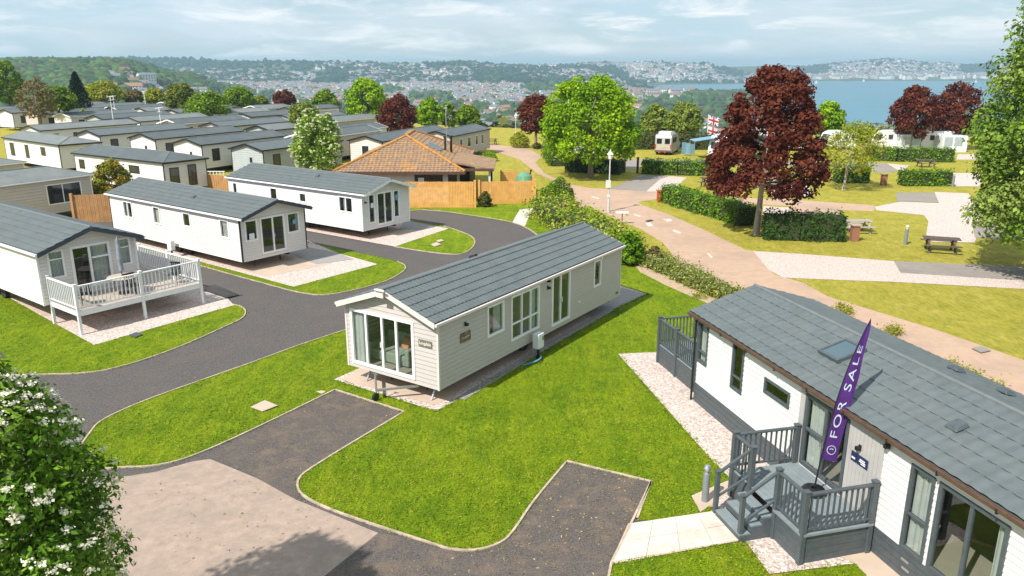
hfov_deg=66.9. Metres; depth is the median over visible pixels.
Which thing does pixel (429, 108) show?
green tree
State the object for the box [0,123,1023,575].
ground
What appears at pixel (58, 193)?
window
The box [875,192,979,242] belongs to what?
gravel yard
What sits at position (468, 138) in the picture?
window
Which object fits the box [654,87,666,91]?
house
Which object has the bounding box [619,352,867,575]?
gravel pad
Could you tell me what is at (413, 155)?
clubhouse
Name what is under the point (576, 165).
hedge
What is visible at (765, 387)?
window
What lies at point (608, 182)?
street lamp
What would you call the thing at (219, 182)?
timber fence
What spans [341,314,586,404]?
concrete pad
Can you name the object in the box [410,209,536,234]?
lawn edging
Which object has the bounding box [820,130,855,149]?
touring caravan
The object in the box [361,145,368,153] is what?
window
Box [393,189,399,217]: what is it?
window
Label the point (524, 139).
shrub
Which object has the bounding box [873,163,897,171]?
tarmac pitch
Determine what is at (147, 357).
lawn edging
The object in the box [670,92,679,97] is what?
house
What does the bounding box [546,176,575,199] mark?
shrub
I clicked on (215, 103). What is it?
green tree
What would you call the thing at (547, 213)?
ivy bank
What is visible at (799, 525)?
entrance deck
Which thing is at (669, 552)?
path bed
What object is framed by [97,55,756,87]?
ridge woodland
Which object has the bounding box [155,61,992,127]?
hills
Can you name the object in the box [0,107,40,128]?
static caravan
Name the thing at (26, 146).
window
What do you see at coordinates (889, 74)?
bay town
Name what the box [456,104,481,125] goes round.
green tree
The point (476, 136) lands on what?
window
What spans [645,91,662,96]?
hotel
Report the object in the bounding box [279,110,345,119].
static caravan
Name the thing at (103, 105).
static caravan
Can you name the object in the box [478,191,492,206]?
shrub
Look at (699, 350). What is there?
window
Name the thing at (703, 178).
picnic table
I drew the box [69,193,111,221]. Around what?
timber fence
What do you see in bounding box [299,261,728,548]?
lawn
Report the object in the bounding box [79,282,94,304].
garden chair
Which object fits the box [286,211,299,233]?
window
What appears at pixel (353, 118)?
static caravan
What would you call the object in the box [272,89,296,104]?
copper tree
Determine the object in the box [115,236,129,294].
parasol
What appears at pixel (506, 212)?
lawn
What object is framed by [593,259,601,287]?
window
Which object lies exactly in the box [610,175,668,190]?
tarmac bay
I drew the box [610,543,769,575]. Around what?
lawn
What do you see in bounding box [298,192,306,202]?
window
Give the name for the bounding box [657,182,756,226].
hedge
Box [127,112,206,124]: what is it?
static caravan
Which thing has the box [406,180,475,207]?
timber fence
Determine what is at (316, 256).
gravel pad
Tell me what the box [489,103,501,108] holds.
house
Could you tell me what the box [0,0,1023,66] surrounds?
sky
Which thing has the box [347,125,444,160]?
static caravan
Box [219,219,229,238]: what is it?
window
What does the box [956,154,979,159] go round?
gravel pitch
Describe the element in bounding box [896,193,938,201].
tarmac pitch
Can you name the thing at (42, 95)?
bare tree
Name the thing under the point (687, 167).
hedge
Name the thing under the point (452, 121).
green tree
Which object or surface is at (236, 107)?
static caravan
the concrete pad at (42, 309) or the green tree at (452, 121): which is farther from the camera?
the green tree at (452, 121)
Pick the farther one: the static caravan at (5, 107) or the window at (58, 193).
the static caravan at (5, 107)
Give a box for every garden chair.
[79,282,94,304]
[122,272,139,293]
[167,261,181,284]
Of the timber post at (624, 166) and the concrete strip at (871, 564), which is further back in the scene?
the timber post at (624, 166)
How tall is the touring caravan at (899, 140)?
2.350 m
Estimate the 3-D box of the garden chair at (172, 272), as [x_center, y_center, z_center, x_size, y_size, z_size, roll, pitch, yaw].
[-14.821,-0.648,34.006,0.480,0.940,0.455,2,16,6]
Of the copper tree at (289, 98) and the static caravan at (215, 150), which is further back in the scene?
the copper tree at (289, 98)
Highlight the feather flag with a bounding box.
[801,319,870,498]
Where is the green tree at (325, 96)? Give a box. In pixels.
[310,88,341,108]
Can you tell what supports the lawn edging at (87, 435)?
on the lawn at (220, 398)
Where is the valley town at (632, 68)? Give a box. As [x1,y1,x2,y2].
[169,61,755,102]
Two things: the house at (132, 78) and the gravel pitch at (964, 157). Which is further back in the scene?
the house at (132, 78)
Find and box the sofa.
[369,327,411,366]
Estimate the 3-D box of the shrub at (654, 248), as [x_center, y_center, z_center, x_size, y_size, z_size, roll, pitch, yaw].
[7.520,-1.696,41.160,1.028,1.170,1.025,0,16,0]
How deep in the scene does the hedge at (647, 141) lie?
97.60 m
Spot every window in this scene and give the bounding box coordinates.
[9,142,15,155]
[20,115,25,122]
[24,144,29,157]
[40,147,45,155]
[45,181,81,205]
[46,249,66,278]
[48,117,54,122]
[79,159,84,168]
[110,138,118,145]
[114,237,132,264]
[122,200,133,218]
[128,165,139,173]
[152,206,160,224]
[165,142,173,151]
[169,167,179,182]
[182,212,190,227]
[187,164,197,184]
[212,148,219,160]
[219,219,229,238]
[232,182,237,191]
[244,219,258,241]
[269,187,277,198]
[273,154,280,165]
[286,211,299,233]
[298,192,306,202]
[338,196,352,213]
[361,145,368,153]
[368,194,375,223]
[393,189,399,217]
[414,175,442,186]
[467,136,470,146]
[475,135,477,144]
[487,300,504,337]
[511,284,539,341]
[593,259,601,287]
[696,322,709,366]
[729,344,744,394]
[763,377,790,409]
[899,463,936,563]
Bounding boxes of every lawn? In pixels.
[0,295,244,373]
[6,331,421,479]
[136,244,403,293]
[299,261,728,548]
[397,220,474,253]
[410,197,552,234]
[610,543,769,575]
[784,564,865,575]
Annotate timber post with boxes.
[622,160,625,172]
[636,157,639,172]
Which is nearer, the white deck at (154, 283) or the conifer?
the white deck at (154, 283)
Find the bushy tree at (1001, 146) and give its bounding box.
[959,0,1023,253]
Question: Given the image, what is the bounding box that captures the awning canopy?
[689,136,717,153]
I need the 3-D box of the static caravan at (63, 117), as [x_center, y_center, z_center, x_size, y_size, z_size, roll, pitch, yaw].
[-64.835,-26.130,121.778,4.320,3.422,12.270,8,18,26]
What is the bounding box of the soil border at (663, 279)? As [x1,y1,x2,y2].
[634,264,714,302]
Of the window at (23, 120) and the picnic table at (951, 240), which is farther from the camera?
the window at (23, 120)
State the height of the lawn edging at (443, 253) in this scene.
0.048 m
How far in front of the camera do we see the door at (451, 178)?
59.08 m
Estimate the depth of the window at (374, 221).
47.10 m
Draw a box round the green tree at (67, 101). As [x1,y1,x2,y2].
[38,85,79,112]
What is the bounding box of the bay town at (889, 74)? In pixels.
[778,59,1013,79]
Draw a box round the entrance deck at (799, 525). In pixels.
[712,422,880,565]
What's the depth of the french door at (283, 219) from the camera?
40.64 m
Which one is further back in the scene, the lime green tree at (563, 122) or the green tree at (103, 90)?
the green tree at (103, 90)
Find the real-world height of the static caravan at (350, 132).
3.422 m
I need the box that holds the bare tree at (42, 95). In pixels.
[13,75,57,123]
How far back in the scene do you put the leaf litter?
18.15 m
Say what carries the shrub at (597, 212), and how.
on the lawn at (506, 212)
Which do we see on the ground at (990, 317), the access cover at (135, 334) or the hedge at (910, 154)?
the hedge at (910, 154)
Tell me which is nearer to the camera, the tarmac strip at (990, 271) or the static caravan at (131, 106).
the tarmac strip at (990, 271)
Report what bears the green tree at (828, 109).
on the ground at (990, 317)
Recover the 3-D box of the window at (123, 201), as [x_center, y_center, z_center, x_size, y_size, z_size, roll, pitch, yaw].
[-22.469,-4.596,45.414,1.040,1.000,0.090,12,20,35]
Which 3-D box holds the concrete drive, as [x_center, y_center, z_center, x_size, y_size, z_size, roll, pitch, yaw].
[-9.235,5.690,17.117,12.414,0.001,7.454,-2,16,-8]
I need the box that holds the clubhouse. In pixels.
[332,105,495,202]
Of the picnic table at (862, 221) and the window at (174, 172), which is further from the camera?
the window at (174, 172)
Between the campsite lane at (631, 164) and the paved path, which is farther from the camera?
the campsite lane at (631, 164)
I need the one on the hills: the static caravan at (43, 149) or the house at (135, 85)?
the house at (135, 85)
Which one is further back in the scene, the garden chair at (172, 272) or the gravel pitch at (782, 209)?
the gravel pitch at (782, 209)
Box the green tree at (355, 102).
[343,76,388,114]
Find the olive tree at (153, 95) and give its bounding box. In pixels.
[143,88,163,103]
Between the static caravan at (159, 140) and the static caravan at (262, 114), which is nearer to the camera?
the static caravan at (159, 140)
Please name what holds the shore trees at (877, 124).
on the hills
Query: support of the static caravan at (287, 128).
on the ground at (990, 317)
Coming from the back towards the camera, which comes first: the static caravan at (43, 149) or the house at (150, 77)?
the house at (150, 77)
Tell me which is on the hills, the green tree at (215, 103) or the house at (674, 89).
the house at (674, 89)
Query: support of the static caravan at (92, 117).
on the ground at (990, 317)
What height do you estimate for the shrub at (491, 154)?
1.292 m
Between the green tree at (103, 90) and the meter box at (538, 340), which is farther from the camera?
the green tree at (103, 90)
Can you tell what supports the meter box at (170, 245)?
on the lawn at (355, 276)
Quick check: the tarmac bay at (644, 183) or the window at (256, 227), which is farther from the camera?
the tarmac bay at (644, 183)
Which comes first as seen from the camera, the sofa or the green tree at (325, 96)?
the sofa
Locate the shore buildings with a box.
[699,117,894,134]
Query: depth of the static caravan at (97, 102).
152.56 m
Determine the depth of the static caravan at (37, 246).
32.66 m
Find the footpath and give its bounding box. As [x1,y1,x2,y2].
[513,208,532,225]
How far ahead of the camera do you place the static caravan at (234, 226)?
42.00 m
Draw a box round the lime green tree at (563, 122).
[537,73,644,178]
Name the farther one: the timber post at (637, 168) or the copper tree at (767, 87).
the timber post at (637, 168)
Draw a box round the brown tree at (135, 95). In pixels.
[122,88,143,102]
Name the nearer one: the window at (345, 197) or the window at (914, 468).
the window at (914, 468)
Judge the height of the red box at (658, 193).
0.910 m
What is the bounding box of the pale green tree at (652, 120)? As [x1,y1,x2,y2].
[638,103,670,134]
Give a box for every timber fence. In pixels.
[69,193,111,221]
[203,174,228,190]
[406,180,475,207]
[478,179,535,203]
[500,170,533,191]
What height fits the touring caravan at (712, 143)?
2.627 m
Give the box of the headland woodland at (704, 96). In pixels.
[631,86,777,101]
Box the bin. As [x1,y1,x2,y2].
[515,172,531,195]
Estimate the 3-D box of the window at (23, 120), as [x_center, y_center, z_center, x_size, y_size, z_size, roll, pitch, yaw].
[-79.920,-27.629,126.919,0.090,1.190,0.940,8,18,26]
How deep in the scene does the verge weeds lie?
30.79 m
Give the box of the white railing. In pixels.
[207,171,224,175]
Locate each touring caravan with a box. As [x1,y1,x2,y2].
[707,133,741,155]
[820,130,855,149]
[872,130,920,148]
[920,130,968,151]
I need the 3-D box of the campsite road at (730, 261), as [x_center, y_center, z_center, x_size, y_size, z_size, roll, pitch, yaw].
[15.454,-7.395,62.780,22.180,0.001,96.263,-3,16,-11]
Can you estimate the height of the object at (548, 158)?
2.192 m
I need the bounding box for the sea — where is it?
[655,81,1023,124]
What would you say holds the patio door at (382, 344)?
in the static caravan at (465, 317)
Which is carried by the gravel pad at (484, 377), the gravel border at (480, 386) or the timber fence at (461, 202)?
the gravel border at (480, 386)
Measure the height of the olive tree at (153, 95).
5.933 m
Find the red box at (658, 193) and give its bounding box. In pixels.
[656,190,661,201]
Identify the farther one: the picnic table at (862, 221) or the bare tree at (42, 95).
the bare tree at (42, 95)
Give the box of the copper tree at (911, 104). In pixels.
[886,84,942,146]
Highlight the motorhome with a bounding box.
[655,131,679,154]
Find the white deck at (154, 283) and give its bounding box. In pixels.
[45,243,204,334]
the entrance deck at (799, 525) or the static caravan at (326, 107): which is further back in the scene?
the static caravan at (326, 107)
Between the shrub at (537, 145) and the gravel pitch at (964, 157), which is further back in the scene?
the shrub at (537, 145)
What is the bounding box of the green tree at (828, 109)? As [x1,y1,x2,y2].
[814,100,848,134]
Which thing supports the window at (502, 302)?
in the static caravan at (465, 317)
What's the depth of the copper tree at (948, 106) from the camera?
95.35 m
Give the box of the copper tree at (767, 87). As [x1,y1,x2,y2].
[703,63,835,235]
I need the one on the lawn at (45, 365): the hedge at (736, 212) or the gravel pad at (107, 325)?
the gravel pad at (107, 325)
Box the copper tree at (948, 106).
[931,80,986,134]
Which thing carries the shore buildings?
on the hills
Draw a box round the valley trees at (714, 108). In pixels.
[0,55,749,133]
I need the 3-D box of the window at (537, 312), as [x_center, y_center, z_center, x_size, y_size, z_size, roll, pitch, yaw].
[0.462,0.867,27.468,0.090,1.650,1.850,10,19,32]
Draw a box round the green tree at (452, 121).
[439,102,456,127]
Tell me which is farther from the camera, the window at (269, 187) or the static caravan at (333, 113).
the static caravan at (333, 113)
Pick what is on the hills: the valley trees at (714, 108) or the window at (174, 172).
the valley trees at (714, 108)
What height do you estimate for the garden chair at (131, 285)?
0.940 m
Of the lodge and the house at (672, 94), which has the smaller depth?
the lodge
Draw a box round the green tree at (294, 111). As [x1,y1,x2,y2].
[287,100,321,122]
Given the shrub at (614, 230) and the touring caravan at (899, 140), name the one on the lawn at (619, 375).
the shrub at (614, 230)
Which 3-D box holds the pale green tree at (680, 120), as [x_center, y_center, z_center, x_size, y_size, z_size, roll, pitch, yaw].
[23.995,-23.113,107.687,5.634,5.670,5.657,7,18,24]
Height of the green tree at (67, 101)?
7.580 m
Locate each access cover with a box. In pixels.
[129,332,142,336]
[251,400,277,411]
[972,346,990,352]
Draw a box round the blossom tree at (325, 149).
[286,108,344,169]
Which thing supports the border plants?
on the ground at (990, 317)
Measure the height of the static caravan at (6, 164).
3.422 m
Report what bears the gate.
on the ground at (990, 317)
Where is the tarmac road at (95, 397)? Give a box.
[0,209,677,554]
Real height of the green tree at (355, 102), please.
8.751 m
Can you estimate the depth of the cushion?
25.82 m
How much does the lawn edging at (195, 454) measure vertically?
0.048 m
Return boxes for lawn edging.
[15,304,245,375]
[56,329,345,461]
[82,389,334,470]
[154,250,405,294]
[296,389,651,550]
[394,226,474,254]
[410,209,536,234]
[607,480,651,575]
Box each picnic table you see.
[700,177,710,186]
[846,219,876,233]
[914,159,937,166]
[920,235,962,254]
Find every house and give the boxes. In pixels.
[110,72,120,76]
[124,81,141,88]
[127,76,138,80]
[136,71,156,84]
[191,86,207,92]
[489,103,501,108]
[632,103,643,107]
[646,88,660,91]
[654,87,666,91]
[668,87,682,92]
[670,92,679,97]
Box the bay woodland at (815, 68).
[780,57,1014,76]
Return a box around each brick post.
[849,224,861,241]
[880,173,888,185]
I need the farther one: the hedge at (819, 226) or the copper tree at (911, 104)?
the copper tree at (911, 104)
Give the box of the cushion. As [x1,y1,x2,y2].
[401,336,410,349]
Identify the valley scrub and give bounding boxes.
[398,116,519,127]
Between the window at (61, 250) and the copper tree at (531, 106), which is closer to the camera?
the window at (61, 250)
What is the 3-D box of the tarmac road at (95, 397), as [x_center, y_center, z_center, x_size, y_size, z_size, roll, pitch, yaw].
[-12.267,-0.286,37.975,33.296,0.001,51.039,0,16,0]
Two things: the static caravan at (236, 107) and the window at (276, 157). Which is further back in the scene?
the static caravan at (236, 107)
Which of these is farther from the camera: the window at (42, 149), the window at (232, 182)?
the window at (42, 149)
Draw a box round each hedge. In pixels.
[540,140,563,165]
[564,155,623,174]
[633,130,799,150]
[640,156,712,175]
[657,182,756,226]
[761,207,848,242]
[819,124,900,142]
[832,162,870,183]
[864,144,955,162]
[896,166,955,186]
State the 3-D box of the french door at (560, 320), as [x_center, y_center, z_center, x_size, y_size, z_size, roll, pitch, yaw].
[1.858,0.368,29.463,0.120,1.990,1.380,10,19,32]
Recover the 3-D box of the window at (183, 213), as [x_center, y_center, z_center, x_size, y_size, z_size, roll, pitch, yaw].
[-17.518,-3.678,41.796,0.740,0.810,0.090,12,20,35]
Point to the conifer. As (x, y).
(76, 87)
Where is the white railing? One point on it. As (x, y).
(216, 172)
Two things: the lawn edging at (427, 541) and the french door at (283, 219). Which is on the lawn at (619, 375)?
the lawn edging at (427, 541)
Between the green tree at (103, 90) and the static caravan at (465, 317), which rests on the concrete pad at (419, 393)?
the static caravan at (465, 317)
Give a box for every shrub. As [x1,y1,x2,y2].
[91,157,133,202]
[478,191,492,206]
[482,151,497,158]
[508,131,530,147]
[531,187,552,205]
[532,142,541,148]
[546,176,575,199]
[556,202,573,210]
[586,210,606,219]
[603,227,626,236]
[618,230,643,264]
[645,245,662,258]
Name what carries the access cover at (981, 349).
on the campsite road at (730, 261)
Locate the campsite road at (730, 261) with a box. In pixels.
[490,144,1023,394]
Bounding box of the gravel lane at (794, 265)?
[753,251,1023,288]
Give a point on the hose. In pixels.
(533, 361)
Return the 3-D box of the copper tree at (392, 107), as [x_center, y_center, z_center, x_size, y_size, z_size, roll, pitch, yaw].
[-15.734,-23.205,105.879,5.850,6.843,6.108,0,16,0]
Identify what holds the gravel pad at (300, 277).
on the lawn at (355, 276)
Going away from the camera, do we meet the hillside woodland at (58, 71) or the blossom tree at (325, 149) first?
the blossom tree at (325, 149)
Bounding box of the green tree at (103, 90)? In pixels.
[84,80,128,102]
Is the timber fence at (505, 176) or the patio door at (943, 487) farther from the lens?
the timber fence at (505, 176)
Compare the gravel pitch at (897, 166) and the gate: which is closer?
the gate
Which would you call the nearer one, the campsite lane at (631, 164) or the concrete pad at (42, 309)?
the concrete pad at (42, 309)
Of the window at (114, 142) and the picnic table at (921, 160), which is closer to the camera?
the picnic table at (921, 160)
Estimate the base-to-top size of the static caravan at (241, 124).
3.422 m
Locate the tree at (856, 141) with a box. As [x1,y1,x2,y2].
[822,118,889,189]
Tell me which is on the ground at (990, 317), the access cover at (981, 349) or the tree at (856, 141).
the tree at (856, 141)
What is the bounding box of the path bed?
[613,511,734,563]
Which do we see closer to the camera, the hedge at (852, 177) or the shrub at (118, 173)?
the shrub at (118, 173)
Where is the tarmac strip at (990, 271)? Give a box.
[894,261,1023,279]
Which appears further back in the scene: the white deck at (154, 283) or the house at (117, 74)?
the house at (117, 74)
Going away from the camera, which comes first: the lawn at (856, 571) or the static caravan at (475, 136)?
the lawn at (856, 571)
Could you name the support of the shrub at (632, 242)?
on the lawn at (619, 375)
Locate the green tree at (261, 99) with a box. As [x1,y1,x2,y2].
[252,95,268,103]
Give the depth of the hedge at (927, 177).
68.09 m
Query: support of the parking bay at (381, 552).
on the tarmac road at (95, 397)
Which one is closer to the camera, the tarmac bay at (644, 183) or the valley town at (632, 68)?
the tarmac bay at (644, 183)
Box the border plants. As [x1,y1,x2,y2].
[636,243,743,298]
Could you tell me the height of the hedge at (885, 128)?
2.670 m
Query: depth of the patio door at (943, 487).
14.39 m
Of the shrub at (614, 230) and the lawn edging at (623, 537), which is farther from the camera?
the shrub at (614, 230)
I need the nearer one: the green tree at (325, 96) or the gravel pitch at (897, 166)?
the gravel pitch at (897, 166)
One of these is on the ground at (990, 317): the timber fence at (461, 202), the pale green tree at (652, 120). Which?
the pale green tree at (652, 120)
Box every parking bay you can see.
[210,391,400,498]
[325,462,648,575]
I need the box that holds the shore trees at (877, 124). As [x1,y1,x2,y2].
[792,122,1022,135]
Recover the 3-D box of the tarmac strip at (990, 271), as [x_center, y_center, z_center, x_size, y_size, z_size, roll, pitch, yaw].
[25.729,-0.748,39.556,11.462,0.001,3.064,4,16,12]
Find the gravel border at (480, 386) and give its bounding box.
[457,309,613,399]
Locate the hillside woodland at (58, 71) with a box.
[0,56,254,98]
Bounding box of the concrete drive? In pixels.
[1,459,376,575]
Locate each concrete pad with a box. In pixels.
[10,292,64,315]
[143,240,330,275]
[308,227,422,238]
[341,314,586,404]
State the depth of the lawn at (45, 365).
29.76 m
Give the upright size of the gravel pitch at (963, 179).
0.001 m
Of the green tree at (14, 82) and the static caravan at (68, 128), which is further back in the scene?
the green tree at (14, 82)
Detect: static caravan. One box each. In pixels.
[0,105,34,109]
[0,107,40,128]
[0,158,26,169]
[0,165,93,213]
[0,201,145,313]
[1,130,102,169]
[17,118,138,136]
[25,107,106,124]
[52,109,137,122]
[70,144,208,186]
[74,122,190,146]
[84,110,171,120]
[85,102,143,107]
[88,101,117,103]
[104,177,312,265]
[105,103,163,109]
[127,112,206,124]
[127,125,244,151]
[133,105,176,111]
[156,114,247,127]
[166,106,234,113]
[170,129,287,168]
[198,116,289,131]
[209,107,268,115]
[224,162,416,234]
[225,102,271,108]
[228,135,343,171]
[238,109,288,118]
[243,122,336,135]
[244,102,297,109]
[276,104,340,111]
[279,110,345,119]
[284,124,382,159]
[294,121,387,133]
[332,113,379,124]
[335,221,625,400]
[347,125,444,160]
[427,123,490,152]
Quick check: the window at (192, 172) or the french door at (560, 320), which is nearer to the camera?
the french door at (560, 320)
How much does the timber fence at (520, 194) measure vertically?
1.870 m
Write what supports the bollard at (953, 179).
on the ground at (990, 317)
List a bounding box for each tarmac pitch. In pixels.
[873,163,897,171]
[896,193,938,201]
[973,221,1022,239]
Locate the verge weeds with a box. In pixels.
[683,273,1011,385]
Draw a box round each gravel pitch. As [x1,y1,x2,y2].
[647,176,685,191]
[763,206,791,214]
[887,163,907,170]
[954,173,980,185]
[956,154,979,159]
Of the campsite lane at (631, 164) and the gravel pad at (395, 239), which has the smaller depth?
the gravel pad at (395, 239)
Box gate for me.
[656,315,697,391]
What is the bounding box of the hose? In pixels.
[522,354,541,365]
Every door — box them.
[69,240,113,289]
[259,213,286,254]
[349,307,415,379]
[376,190,393,224]
[448,175,457,201]
[551,271,570,326]
[799,392,850,493]
[925,481,1011,575]
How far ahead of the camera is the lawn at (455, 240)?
46.41 m
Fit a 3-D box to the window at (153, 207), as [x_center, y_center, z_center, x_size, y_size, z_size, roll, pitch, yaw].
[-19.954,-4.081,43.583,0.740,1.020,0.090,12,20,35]
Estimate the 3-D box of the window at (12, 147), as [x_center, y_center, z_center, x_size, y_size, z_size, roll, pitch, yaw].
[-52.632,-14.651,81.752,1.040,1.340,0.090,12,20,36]
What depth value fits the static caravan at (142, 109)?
131.96 m
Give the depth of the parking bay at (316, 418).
22.04 m
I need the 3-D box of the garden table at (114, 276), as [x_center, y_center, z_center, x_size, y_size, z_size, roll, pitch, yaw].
[-16.331,-0.138,32.593,1.200,0.743,1.200,0,16,0]
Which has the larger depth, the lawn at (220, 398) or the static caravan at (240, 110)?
the static caravan at (240, 110)
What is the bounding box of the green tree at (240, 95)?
[223,85,255,106]
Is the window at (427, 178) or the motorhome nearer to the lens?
the window at (427, 178)
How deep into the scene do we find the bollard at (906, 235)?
45.72 m
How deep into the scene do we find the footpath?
54.02 m
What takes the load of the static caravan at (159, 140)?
on the ground at (990, 317)
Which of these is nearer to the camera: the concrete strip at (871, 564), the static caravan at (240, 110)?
the concrete strip at (871, 564)
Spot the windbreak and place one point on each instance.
(685, 147)
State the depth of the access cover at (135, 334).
30.38 m
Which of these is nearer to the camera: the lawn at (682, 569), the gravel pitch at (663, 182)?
the lawn at (682, 569)
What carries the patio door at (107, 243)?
in the static caravan at (37, 246)
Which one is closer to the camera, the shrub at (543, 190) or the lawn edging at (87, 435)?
the lawn edging at (87, 435)
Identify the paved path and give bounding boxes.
[613,511,737,561]
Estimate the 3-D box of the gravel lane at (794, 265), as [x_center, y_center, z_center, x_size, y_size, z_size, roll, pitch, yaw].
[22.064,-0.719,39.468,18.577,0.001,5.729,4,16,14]
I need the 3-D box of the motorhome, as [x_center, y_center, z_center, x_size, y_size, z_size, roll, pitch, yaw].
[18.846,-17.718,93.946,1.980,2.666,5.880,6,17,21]
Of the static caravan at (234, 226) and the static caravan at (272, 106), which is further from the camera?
the static caravan at (272, 106)
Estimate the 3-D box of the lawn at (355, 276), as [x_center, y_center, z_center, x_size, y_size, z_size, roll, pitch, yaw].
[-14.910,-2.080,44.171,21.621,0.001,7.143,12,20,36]
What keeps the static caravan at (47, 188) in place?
on the ground at (990, 317)
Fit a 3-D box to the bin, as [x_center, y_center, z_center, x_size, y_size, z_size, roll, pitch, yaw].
[1.000,-8.553,63.294,1.500,1.850,1.500,0,16,0]
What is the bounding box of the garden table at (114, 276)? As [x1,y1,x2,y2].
[106,273,137,295]
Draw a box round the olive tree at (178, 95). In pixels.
[162,82,196,107]
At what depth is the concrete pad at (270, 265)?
41.44 m
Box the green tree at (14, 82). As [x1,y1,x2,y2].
[0,60,26,105]
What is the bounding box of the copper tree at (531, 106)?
[514,92,549,148]
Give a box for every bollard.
[701,464,710,502]
[903,225,909,244]
[951,173,955,186]
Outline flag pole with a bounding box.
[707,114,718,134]
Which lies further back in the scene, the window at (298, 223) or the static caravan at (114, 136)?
the static caravan at (114, 136)
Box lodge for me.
[687,283,1023,575]
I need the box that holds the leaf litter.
[128,311,639,574]
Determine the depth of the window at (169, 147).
82.13 m
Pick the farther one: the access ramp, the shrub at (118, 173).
the shrub at (118, 173)
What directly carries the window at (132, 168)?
in the static caravan at (182, 168)
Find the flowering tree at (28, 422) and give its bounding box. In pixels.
[0,352,140,575]
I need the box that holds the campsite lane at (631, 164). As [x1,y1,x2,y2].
[626,159,886,169]
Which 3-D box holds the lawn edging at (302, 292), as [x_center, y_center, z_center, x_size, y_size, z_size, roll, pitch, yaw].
[-13.486,-0.856,39.904,15.550,0.048,6.774,3,16,10]
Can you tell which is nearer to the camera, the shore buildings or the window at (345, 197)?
the window at (345, 197)
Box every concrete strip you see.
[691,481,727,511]
[841,551,899,575]
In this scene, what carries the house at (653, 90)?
on the hills
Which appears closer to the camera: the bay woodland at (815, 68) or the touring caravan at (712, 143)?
the touring caravan at (712, 143)
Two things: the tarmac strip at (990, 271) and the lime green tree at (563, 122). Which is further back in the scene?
the lime green tree at (563, 122)
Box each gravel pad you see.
[9,288,232,344]
[135,238,375,286]
[289,247,351,263]
[306,223,448,245]
[334,286,642,410]
[399,221,429,229]
[585,288,645,317]
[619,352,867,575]
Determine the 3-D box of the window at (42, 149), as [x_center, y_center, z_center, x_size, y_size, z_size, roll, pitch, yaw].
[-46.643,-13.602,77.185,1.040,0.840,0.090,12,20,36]
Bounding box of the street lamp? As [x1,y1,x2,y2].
[606,149,612,211]
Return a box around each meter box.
[167,239,175,256]
[533,331,543,358]
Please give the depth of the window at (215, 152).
76.44 m
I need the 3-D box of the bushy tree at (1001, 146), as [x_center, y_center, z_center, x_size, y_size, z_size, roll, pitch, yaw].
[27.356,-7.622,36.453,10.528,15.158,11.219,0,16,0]
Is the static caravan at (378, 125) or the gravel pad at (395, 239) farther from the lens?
the static caravan at (378, 125)
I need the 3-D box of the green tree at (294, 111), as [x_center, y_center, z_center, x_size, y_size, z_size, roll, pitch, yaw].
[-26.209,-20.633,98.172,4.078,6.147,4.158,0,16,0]
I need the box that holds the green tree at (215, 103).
[180,90,233,115]
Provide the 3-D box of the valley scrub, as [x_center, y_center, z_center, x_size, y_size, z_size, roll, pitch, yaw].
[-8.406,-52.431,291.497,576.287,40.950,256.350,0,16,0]
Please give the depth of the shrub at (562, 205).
50.81 m
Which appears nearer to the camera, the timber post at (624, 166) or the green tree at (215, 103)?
the timber post at (624, 166)
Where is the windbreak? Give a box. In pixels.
[681,142,693,153]
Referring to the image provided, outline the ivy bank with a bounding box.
[517,182,652,261]
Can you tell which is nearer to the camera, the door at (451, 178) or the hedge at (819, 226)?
the hedge at (819, 226)
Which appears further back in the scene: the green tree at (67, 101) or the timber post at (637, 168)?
the green tree at (67, 101)
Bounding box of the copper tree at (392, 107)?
[375,92,417,131]
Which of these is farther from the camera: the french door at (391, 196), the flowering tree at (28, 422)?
the french door at (391, 196)
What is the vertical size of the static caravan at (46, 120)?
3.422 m
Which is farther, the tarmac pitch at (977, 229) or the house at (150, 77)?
the house at (150, 77)
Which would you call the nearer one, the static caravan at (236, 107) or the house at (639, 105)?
the static caravan at (236, 107)
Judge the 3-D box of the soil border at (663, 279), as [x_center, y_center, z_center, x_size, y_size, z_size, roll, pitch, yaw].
[7.745,-0.292,37.915,1.150,0.001,7.386,-5,17,-16]
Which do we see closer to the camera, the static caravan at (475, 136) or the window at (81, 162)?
the window at (81, 162)
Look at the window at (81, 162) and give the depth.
67.50 m
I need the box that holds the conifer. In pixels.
[67,71,94,107]
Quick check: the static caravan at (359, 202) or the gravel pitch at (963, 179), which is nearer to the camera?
the static caravan at (359, 202)
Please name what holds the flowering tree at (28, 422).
on the ground at (990, 317)
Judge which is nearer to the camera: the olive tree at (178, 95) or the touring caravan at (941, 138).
the touring caravan at (941, 138)
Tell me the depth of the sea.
2031.50 m
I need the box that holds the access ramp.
[203,284,238,297]
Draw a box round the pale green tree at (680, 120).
[663,101,705,134]
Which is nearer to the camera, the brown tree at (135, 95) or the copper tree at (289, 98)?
the copper tree at (289, 98)
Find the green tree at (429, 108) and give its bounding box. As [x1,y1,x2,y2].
[416,96,444,125]
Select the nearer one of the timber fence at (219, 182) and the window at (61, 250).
the window at (61, 250)
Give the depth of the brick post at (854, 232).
46.64 m

